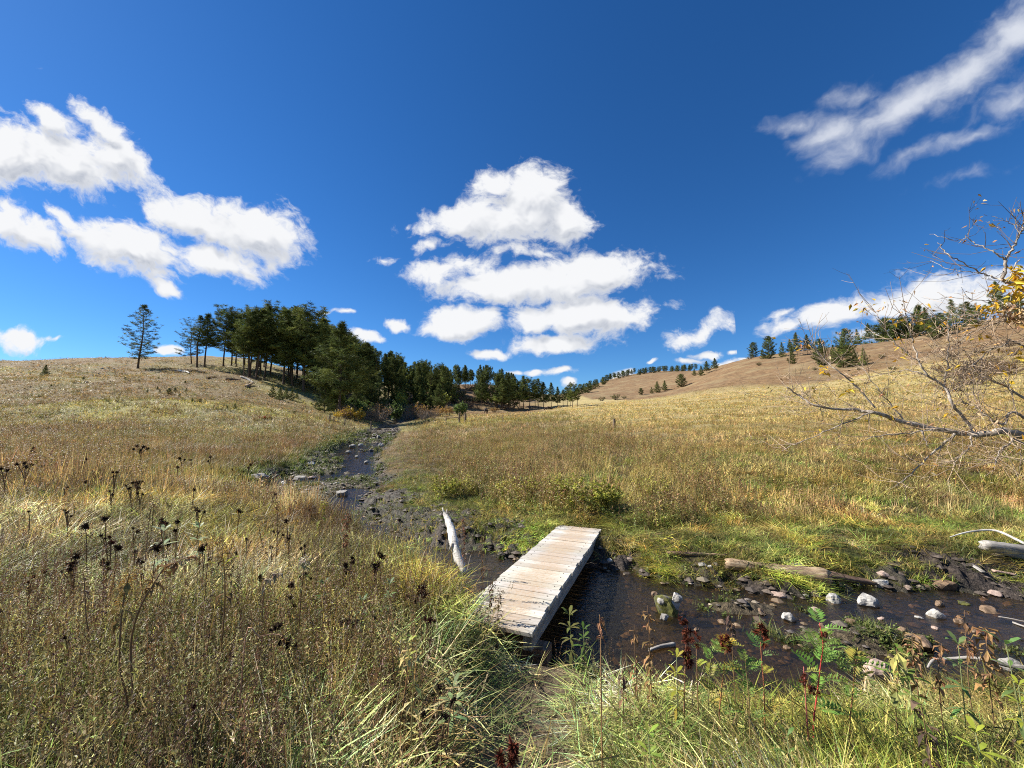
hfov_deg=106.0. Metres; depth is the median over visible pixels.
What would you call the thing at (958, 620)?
rock
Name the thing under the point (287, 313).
pine tree
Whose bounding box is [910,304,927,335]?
pine tree
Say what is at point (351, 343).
pine tree
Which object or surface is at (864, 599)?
rock
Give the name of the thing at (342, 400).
pine tree
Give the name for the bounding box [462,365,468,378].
pine tree
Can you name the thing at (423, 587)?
seed head plant
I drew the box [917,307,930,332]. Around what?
pine tree
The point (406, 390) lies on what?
pine tree
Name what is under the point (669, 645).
stick
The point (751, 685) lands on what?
licorice plant
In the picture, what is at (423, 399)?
pine tree
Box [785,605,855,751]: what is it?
licorice plant
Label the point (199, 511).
seed head plant
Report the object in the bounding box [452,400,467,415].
shrub
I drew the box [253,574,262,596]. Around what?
seed head plant
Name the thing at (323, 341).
pine tree
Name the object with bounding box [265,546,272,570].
seed head plant
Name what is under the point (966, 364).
shrub
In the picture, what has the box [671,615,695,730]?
licorice plant
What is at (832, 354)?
pine tree
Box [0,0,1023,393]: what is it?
sky
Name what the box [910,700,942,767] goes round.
dried stalk
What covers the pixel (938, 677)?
dried stalk
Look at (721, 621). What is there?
rock
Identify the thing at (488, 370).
pine tree
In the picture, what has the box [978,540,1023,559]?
grey log
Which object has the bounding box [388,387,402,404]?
pine tree
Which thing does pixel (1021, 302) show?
pine tree
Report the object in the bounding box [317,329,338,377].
pine tree
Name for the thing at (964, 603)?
rock
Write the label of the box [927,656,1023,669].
crooked branch
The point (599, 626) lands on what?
dried stalk
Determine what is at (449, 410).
shrub
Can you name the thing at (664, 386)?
pine tree
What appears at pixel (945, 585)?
rock
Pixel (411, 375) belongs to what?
pine tree
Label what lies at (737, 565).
log
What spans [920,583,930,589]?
rock
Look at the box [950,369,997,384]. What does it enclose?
shrub
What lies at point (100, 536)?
seed head plant
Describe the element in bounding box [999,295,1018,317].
pine tree
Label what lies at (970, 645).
dried stalk
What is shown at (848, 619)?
rock
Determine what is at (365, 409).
shrub
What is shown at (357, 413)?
shrub
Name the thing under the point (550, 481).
bush
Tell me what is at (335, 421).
fence brace
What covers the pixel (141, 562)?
seed head plant
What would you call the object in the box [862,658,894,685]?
rock
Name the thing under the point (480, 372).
pine tree
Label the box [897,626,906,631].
rock
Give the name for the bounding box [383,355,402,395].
pine tree
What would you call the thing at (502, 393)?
pine tree
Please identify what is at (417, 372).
pine tree
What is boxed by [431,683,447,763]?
seed head plant
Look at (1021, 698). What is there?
leafy plant
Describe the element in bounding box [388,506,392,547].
dried stalk
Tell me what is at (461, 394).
shrub
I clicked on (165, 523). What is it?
seed head plant
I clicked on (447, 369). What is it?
pine tree
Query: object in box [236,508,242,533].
seed head plant
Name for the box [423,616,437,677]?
seed head plant
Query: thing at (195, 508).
seed head plant
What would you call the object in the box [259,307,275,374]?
pine tree
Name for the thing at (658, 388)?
pine tree
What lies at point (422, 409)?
shrub
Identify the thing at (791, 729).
leafy plant
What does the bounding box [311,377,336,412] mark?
pine tree
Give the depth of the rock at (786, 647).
4.44 m
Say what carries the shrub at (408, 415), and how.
on the ground at (754, 376)
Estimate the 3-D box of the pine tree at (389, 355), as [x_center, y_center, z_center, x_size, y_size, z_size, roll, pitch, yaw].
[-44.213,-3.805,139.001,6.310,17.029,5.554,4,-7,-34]
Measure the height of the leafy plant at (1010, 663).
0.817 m
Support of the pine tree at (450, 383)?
on the ground at (754, 376)
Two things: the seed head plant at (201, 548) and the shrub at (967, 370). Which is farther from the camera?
the shrub at (967, 370)
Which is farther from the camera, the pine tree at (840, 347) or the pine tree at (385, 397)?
the pine tree at (840, 347)
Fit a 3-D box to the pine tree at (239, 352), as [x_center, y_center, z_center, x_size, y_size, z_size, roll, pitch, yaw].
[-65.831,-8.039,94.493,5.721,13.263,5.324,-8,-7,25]
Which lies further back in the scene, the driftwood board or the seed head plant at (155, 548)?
the driftwood board
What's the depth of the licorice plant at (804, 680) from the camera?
2.22 m
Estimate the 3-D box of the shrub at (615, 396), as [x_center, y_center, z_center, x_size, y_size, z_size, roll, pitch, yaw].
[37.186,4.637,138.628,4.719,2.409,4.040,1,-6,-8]
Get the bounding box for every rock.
[251,473,268,483]
[294,476,305,480]
[336,490,347,495]
[651,591,658,596]
[654,595,678,616]
[657,598,663,604]
[660,613,668,620]
[672,592,682,602]
[672,601,679,609]
[717,619,725,624]
[771,591,786,597]
[781,612,795,621]
[783,645,790,649]
[826,593,841,603]
[845,618,855,623]
[857,593,879,607]
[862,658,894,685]
[872,579,888,587]
[876,571,889,577]
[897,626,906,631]
[904,632,933,650]
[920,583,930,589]
[926,609,945,618]
[930,579,958,590]
[935,600,944,606]
[953,618,967,624]
[957,600,970,605]
[979,605,997,613]
[987,590,1002,596]
[998,657,1022,672]
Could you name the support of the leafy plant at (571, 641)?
on the ground at (754, 376)
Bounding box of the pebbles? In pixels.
[264,427,1023,666]
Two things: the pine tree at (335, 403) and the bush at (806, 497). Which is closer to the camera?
the bush at (806, 497)
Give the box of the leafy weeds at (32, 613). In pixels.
[0,457,1022,767]
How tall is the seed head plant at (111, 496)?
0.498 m
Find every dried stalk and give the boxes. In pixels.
[76,573,92,684]
[111,569,136,740]
[129,553,198,742]
[141,496,159,595]
[201,537,223,645]
[215,549,232,676]
[237,627,282,731]
[259,570,282,663]
[270,487,280,567]
[297,553,313,647]
[315,500,327,570]
[342,512,351,583]
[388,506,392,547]
[399,639,423,753]
[410,513,416,547]
[461,518,466,590]
[478,535,485,595]
[486,578,496,641]
[493,587,504,650]
[596,615,606,767]
[618,662,628,725]
[629,628,641,706]
[641,606,658,711]
[726,611,739,704]
[884,644,916,743]
[902,632,926,728]
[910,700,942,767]
[930,640,950,735]
[953,610,978,708]
[969,626,1006,730]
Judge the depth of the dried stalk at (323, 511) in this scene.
4.44 m
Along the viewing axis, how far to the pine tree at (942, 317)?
144.42 m
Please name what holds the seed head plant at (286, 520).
on the ground at (754, 376)
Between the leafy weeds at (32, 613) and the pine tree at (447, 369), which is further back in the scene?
the pine tree at (447, 369)
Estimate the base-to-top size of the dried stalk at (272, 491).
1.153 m
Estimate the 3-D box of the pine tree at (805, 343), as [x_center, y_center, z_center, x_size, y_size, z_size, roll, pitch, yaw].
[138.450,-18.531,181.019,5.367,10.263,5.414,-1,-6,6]
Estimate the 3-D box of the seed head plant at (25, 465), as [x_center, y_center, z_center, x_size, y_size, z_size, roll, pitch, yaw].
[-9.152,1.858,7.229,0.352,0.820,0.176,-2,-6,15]
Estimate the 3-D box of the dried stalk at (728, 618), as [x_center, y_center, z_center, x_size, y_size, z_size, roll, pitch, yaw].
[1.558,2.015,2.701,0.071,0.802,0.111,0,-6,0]
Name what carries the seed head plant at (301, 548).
on the ground at (754, 376)
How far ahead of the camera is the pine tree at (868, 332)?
241.19 m
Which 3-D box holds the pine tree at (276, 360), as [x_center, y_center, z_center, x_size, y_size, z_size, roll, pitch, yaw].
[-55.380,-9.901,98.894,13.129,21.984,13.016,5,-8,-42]
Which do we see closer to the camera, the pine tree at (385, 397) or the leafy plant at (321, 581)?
the leafy plant at (321, 581)
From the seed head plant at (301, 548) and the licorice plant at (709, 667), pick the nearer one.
the licorice plant at (709, 667)
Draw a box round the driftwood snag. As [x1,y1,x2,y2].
[442,508,467,575]
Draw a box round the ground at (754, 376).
[0,312,1023,767]
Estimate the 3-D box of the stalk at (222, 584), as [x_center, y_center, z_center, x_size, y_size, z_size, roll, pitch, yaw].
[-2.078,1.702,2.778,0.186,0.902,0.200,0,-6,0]
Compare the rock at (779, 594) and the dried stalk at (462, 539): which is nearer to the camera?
the dried stalk at (462, 539)
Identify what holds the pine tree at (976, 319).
on the ground at (754, 376)
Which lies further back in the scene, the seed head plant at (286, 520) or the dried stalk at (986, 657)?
the seed head plant at (286, 520)
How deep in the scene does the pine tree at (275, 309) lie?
107.16 m
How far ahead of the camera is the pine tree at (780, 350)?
193.01 m
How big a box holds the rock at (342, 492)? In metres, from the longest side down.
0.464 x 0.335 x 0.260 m
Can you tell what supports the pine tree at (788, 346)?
on the ground at (754, 376)
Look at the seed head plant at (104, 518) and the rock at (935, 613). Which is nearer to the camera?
the seed head plant at (104, 518)
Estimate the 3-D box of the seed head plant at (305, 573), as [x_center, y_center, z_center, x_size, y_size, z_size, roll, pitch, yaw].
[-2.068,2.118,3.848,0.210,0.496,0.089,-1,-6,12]
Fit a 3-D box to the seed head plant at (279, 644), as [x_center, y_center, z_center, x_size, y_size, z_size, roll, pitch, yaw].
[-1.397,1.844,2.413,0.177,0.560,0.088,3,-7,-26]
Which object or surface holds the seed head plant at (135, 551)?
on the ground at (754, 376)
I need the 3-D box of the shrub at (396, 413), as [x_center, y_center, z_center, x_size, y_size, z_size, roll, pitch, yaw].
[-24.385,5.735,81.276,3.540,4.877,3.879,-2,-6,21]
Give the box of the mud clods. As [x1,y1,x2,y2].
[358,462,1023,599]
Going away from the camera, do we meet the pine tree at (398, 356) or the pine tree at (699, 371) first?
the pine tree at (398, 356)
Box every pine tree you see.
[40,365,50,374]
[117,304,162,368]
[174,317,209,363]
[188,315,211,367]
[192,312,224,366]
[203,304,244,366]
[216,308,243,365]
[223,313,241,366]
[225,305,272,377]
[230,329,254,375]
[237,309,270,376]
[243,308,277,379]
[248,305,281,377]
[259,299,286,374]
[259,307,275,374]
[264,304,310,385]
[267,385,276,396]
[269,308,299,383]
[274,387,284,399]
[275,300,329,391]
[275,313,303,377]
[283,388,290,398]
[288,389,295,399]
[298,363,316,377]
[301,321,382,411]
[303,317,334,390]
[304,321,335,395]
[305,325,336,396]
[305,336,330,381]
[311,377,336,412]
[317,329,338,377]
[323,384,343,402]
[326,393,337,411]
[332,385,345,411]
[333,329,360,379]
[342,342,358,387]
[349,335,364,395]
[349,382,362,402]
[352,341,379,372]
[352,345,383,392]
[355,373,386,412]
[356,349,374,382]
[364,378,379,400]
[368,351,383,391]
[378,351,387,381]
[379,388,390,410]
[380,352,387,388]
[381,363,400,402]
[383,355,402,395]
[384,351,391,373]
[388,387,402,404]
[391,367,409,396]
[392,352,404,372]
[401,362,408,377]
[401,377,410,398]
[405,365,414,394]
[407,362,427,395]
[410,358,429,383]
[411,369,428,398]
[413,385,426,408]
[414,388,425,406]
[423,364,433,386]
[425,387,435,409]
[426,365,434,388]
[427,372,432,389]
[431,363,448,395]
[431,376,436,399]
[431,382,448,408]
[435,365,449,395]
[444,376,458,402]
[445,365,450,385]
[453,364,460,377]
[454,377,460,389]
[458,371,463,383]
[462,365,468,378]
[463,369,470,385]
[470,370,474,380]
[472,376,480,392]
[474,376,490,405]
[475,365,486,380]
[478,377,489,404]
[483,364,490,379]
[484,365,491,378]
[486,375,504,408]
[492,378,512,409]
[498,372,517,405]
[498,373,505,380]
[511,378,519,405]
[514,380,522,406]
[515,375,532,408]
[520,377,538,408]
[534,378,544,407]
[535,382,549,407]
[547,383,555,405]
[551,386,561,404]
[560,390,565,406]
[564,386,569,405]
[565,382,579,406]
[574,387,581,406]
[578,384,585,393]
[583,383,591,392]
[600,377,606,384]
[653,381,660,391]
[661,380,667,389]
[675,374,686,386]
[697,366,704,375]
[703,361,710,370]
[711,358,717,368]
[746,342,760,357]
[760,336,776,358]
[778,342,786,356]
[784,339,794,353]
[787,347,796,363]
[789,332,803,351]
[802,334,814,354]
[810,338,830,365]
[827,344,838,363]
[831,342,853,366]
[833,328,857,355]
[848,346,860,365]
[853,329,861,343]
[859,348,870,365]
[860,317,911,343]
[863,323,875,343]
[874,316,936,342]
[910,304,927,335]
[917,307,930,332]
[923,317,944,338]
[930,312,952,335]
[945,299,966,331]
[957,301,975,326]
[965,305,988,326]
[984,281,1004,317]
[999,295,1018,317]
[1011,300,1023,317]
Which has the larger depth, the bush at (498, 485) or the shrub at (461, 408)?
the shrub at (461, 408)
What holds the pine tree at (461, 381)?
on the ground at (754, 376)
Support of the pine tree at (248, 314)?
on the ground at (754, 376)
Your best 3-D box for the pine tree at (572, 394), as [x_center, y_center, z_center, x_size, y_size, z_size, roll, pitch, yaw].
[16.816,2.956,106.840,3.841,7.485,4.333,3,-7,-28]
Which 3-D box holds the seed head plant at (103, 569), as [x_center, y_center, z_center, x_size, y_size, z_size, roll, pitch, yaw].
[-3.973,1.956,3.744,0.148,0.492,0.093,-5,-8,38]
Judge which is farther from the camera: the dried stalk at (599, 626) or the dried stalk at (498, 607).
the dried stalk at (498, 607)
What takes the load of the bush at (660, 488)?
on the ground at (754, 376)
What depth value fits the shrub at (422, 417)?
75.35 m
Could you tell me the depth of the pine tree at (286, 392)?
76.47 m
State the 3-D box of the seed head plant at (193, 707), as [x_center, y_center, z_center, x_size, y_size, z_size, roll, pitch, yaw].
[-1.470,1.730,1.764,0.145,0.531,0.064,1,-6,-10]
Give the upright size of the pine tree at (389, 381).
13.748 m
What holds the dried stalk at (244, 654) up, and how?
on the ground at (754, 376)
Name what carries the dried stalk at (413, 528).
on the ground at (754, 376)
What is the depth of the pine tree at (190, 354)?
104.78 m
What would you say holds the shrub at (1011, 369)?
on the ground at (754, 376)
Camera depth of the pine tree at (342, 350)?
70.72 m
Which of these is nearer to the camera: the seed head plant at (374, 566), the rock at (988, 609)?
the seed head plant at (374, 566)
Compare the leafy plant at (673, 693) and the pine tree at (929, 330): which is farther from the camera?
the pine tree at (929, 330)
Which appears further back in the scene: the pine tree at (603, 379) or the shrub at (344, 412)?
the pine tree at (603, 379)
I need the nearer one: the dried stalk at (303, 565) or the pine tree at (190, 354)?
the dried stalk at (303, 565)
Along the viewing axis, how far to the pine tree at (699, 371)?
235.53 m
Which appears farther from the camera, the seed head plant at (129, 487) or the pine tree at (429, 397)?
the pine tree at (429, 397)
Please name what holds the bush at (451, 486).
on the ground at (754, 376)
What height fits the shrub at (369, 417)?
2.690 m
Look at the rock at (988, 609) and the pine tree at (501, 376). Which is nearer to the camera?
the rock at (988, 609)
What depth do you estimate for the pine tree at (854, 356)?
110.43 m
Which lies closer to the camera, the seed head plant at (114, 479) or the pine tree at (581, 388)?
the seed head plant at (114, 479)
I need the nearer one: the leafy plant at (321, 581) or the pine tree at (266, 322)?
the leafy plant at (321, 581)
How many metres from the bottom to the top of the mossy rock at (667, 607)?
0.406 m
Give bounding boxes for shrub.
[333,411,342,418]
[337,407,352,418]
[338,403,357,416]
[344,406,364,420]
[345,397,366,410]
[355,402,370,415]
[360,409,373,420]
[366,399,377,407]
[368,402,392,422]
[386,400,404,422]
[394,400,410,413]
[396,389,407,404]
[402,402,416,420]
[409,402,429,418]
[414,408,430,419]
[425,406,440,418]
[432,405,447,415]
[435,390,450,407]
[443,405,454,415]
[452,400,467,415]
[456,391,466,398]
[461,396,470,402]
[463,401,476,407]
[490,402,506,407]
[503,403,512,409]
[504,399,519,408]
[610,394,621,399]
[930,365,952,373]
[930,378,970,391]
[944,349,962,356]
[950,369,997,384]
[951,366,983,378]
[952,357,982,368]
[965,357,992,365]
[983,363,1018,371]
[988,353,1004,359]
[997,345,1023,355]
[998,365,1023,374]
[1001,359,1021,363]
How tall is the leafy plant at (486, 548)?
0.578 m
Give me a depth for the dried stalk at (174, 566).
2.02 m
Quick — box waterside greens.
[214,427,1023,694]
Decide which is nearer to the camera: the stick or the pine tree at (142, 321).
the stick
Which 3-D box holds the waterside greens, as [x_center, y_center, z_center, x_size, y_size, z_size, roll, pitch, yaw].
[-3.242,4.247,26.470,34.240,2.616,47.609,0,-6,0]
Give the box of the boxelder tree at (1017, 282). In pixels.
[738,194,1023,521]
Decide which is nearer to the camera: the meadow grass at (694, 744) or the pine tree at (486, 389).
the meadow grass at (694, 744)
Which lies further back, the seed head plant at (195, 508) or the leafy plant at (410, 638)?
the seed head plant at (195, 508)
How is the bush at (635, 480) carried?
on the ground at (754, 376)
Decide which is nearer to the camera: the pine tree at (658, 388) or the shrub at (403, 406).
the shrub at (403, 406)
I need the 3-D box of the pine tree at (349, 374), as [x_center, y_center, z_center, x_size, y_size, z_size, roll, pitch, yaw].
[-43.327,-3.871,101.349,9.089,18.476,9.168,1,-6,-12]
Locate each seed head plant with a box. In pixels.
[0,467,9,499]
[15,462,33,487]
[25,574,35,614]
[40,568,51,602]
[61,570,74,603]
[62,509,72,539]
[62,634,74,688]
[64,553,82,610]
[79,522,92,571]
[83,480,89,497]
[99,534,109,565]
[99,561,110,599]
[100,516,109,554]
[100,559,111,598]
[106,535,116,591]
[108,490,113,514]
[109,544,122,608]
[110,470,118,503]
[125,481,134,519]
[128,550,137,581]
[129,526,140,556]
[132,444,149,457]
[133,557,144,594]
[135,492,143,520]
[149,542,163,597]
[158,517,163,542]
[160,540,172,588]
[161,519,169,559]
[171,702,200,760]
[172,519,180,560]
[194,507,198,533]
[195,509,205,550]
[197,543,207,596]
[230,551,237,573]
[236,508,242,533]
[244,537,251,556]
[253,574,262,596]
[263,621,282,698]
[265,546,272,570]
[273,530,283,550]
[275,633,300,682]
[284,518,289,543]
[285,581,296,619]
[297,572,312,594]
[299,544,307,559]
[339,617,358,655]
[342,555,355,592]
[368,561,382,592]
[368,615,375,657]
[376,550,384,573]
[405,581,430,615]
[407,710,427,767]
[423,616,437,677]
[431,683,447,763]
[433,711,449,767]
[437,696,456,766]
[494,734,519,767]
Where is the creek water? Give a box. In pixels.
[260,420,1023,718]
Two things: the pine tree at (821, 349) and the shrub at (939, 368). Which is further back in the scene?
the pine tree at (821, 349)
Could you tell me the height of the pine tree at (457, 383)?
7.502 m
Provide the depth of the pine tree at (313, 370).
96.48 m
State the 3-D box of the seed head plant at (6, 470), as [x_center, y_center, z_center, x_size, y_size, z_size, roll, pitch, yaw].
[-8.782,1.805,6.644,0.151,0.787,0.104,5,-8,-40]
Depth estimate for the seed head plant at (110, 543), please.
3.90 m
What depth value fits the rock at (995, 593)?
5.91 m
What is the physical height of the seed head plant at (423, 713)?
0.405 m
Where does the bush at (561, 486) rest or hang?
on the ground at (754, 376)
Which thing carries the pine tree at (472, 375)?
on the ground at (754, 376)
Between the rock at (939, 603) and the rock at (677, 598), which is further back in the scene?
the rock at (939, 603)
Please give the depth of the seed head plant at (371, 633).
2.85 m
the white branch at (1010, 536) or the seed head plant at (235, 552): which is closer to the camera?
the seed head plant at (235, 552)
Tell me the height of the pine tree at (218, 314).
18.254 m
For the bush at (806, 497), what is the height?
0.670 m
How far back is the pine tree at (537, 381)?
129.09 m
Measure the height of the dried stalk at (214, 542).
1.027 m
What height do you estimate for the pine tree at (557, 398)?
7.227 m
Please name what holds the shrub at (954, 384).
on the ground at (754, 376)
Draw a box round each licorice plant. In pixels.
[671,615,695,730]
[682,630,710,722]
[691,642,732,718]
[694,633,745,732]
[715,648,769,742]
[732,623,790,733]
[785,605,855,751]
[789,666,829,762]
[796,646,904,755]
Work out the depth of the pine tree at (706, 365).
240.94 m
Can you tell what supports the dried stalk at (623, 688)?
on the ground at (754, 376)
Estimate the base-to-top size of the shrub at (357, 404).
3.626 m
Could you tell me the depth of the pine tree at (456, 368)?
159.93 m
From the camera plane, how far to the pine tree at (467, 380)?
164.94 m
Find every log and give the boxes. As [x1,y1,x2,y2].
[724,558,832,584]
[829,571,878,585]
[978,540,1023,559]
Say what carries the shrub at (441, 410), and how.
on the ground at (754, 376)
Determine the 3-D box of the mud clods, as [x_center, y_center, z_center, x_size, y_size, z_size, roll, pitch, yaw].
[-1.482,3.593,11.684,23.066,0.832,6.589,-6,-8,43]
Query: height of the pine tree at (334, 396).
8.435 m
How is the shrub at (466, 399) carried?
on the ground at (754, 376)
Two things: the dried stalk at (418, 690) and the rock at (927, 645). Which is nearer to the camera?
the dried stalk at (418, 690)
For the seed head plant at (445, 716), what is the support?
on the ground at (754, 376)
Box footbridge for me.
[462,525,600,666]
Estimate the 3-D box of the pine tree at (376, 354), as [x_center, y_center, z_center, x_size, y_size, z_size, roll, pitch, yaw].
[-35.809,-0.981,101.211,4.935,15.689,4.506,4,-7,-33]
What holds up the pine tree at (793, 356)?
on the ground at (754, 376)
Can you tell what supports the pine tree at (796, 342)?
on the ground at (754, 376)
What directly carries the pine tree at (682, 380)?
on the ground at (754, 376)
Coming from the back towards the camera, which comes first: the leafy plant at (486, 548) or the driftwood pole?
the leafy plant at (486, 548)
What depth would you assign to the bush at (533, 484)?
10.97 m
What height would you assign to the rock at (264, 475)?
0.459 m
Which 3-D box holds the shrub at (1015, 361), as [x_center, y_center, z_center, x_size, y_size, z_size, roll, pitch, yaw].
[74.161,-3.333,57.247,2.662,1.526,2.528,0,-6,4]
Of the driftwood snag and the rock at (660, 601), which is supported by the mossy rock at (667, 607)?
the rock at (660, 601)
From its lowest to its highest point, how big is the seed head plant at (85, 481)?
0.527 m
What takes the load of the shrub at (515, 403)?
on the ground at (754, 376)
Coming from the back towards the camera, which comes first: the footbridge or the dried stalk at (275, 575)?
the footbridge
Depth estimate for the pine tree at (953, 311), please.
146.75 m
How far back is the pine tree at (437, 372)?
135.35 m
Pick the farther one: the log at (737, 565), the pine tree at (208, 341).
the pine tree at (208, 341)
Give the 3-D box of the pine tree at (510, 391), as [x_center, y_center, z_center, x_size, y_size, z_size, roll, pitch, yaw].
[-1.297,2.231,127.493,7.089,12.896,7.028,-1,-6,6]
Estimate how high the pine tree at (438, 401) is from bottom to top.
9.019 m
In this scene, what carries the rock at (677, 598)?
on the mossy rock at (667, 607)
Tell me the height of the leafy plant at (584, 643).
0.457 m
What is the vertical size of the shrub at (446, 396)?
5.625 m
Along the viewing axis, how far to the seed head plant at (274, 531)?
5.28 m
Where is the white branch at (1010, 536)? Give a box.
[950,529,1023,543]
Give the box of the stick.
[648,642,675,650]
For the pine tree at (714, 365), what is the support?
on the ground at (754, 376)
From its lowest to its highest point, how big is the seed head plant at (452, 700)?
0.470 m
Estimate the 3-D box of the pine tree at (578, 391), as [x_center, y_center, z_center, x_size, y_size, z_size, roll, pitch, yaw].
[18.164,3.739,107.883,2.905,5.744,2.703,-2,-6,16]
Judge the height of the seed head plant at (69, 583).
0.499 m
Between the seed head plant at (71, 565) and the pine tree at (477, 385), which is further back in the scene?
the pine tree at (477, 385)
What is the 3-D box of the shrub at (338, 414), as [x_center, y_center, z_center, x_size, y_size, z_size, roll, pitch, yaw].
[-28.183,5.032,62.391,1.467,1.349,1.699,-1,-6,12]
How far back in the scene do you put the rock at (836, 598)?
5.64 m
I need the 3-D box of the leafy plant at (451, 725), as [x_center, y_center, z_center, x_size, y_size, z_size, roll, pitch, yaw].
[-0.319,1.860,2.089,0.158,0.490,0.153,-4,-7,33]
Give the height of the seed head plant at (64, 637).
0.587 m
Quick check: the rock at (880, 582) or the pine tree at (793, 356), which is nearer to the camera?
the rock at (880, 582)
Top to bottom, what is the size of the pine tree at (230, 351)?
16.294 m
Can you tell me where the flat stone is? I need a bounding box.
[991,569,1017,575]
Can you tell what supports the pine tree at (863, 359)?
on the ground at (754, 376)
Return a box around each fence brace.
[329,415,345,425]
[445,413,466,422]
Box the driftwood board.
[973,565,985,572]
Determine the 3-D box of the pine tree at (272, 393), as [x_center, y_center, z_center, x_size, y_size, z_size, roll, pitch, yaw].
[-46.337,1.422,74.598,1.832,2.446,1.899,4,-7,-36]
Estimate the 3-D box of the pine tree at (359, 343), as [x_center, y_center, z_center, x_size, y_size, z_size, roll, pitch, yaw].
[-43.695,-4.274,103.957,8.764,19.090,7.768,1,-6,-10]
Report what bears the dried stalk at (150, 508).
on the ground at (754, 376)
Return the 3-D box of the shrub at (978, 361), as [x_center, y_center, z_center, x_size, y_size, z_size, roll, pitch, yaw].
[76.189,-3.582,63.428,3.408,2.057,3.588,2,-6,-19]
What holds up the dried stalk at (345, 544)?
on the ground at (754, 376)
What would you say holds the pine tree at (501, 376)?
on the ground at (754, 376)
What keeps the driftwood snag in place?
on the ground at (754, 376)
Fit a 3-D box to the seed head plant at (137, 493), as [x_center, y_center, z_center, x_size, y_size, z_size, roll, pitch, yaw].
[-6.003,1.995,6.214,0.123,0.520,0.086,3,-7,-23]
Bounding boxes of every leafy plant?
[151,524,180,588]
[186,521,208,579]
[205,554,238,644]
[273,670,295,725]
[315,577,331,617]
[354,594,367,629]
[378,577,395,613]
[397,635,416,676]
[436,672,468,764]
[482,536,490,557]
[559,605,580,668]
[573,621,591,668]
[637,721,664,767]
[666,648,688,722]
[773,723,797,767]
[880,643,934,735]
[941,630,985,736]
[952,715,1012,767]
[982,630,1023,739]
[1005,674,1023,747]
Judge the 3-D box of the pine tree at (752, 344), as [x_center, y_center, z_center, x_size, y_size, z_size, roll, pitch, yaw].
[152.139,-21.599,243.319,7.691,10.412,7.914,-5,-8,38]
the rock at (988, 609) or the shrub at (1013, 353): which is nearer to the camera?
the rock at (988, 609)
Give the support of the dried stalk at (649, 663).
on the ground at (754, 376)
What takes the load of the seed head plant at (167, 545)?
on the ground at (754, 376)
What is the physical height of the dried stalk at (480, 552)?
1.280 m
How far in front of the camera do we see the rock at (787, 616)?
5.09 m
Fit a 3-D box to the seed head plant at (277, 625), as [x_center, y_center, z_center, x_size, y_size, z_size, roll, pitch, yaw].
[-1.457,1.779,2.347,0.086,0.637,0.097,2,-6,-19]
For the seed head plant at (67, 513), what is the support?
on the ground at (754, 376)
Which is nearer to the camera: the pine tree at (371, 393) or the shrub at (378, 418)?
the shrub at (378, 418)
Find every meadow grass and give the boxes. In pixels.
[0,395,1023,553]
[0,456,1023,767]
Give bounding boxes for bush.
[429,475,461,497]
[456,471,480,495]
[494,473,523,498]
[522,474,542,492]
[540,470,560,492]
[551,472,582,502]
[565,476,617,510]
[591,480,622,510]
[632,471,649,494]
[642,470,670,499]
[795,487,809,507]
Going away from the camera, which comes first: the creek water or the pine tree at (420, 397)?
the creek water
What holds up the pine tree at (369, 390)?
on the ground at (754, 376)
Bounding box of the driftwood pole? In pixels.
[667,551,727,556]
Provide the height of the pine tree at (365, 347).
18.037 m
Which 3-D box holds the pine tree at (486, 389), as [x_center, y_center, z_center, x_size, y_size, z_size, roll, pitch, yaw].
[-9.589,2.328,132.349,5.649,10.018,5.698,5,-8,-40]
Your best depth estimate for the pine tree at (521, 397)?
128.27 m
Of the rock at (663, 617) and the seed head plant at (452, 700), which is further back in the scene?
the rock at (663, 617)
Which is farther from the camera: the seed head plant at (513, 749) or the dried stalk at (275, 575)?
the dried stalk at (275, 575)
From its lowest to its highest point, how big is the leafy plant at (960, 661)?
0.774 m
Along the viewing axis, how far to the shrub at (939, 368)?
64.24 m
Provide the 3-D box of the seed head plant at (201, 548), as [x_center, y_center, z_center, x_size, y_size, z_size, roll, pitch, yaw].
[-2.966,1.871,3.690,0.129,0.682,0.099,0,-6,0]
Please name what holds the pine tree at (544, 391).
on the ground at (754, 376)
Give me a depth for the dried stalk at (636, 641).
2.78 m
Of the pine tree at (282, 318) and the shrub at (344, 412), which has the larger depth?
the pine tree at (282, 318)
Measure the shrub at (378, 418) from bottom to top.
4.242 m
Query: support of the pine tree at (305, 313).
on the ground at (754, 376)
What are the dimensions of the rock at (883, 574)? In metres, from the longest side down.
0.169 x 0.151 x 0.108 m
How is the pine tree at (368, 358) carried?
on the ground at (754, 376)
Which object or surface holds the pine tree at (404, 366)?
on the ground at (754, 376)
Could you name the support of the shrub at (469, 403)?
on the ground at (754, 376)
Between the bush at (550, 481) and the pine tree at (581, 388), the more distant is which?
the pine tree at (581, 388)
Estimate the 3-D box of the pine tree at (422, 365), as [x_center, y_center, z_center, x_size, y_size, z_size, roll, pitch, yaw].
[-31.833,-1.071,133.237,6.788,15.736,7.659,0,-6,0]
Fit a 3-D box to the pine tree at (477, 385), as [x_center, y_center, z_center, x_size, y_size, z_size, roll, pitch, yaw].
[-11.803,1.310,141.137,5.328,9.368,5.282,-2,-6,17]
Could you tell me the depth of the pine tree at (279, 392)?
72.42 m
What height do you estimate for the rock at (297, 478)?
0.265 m

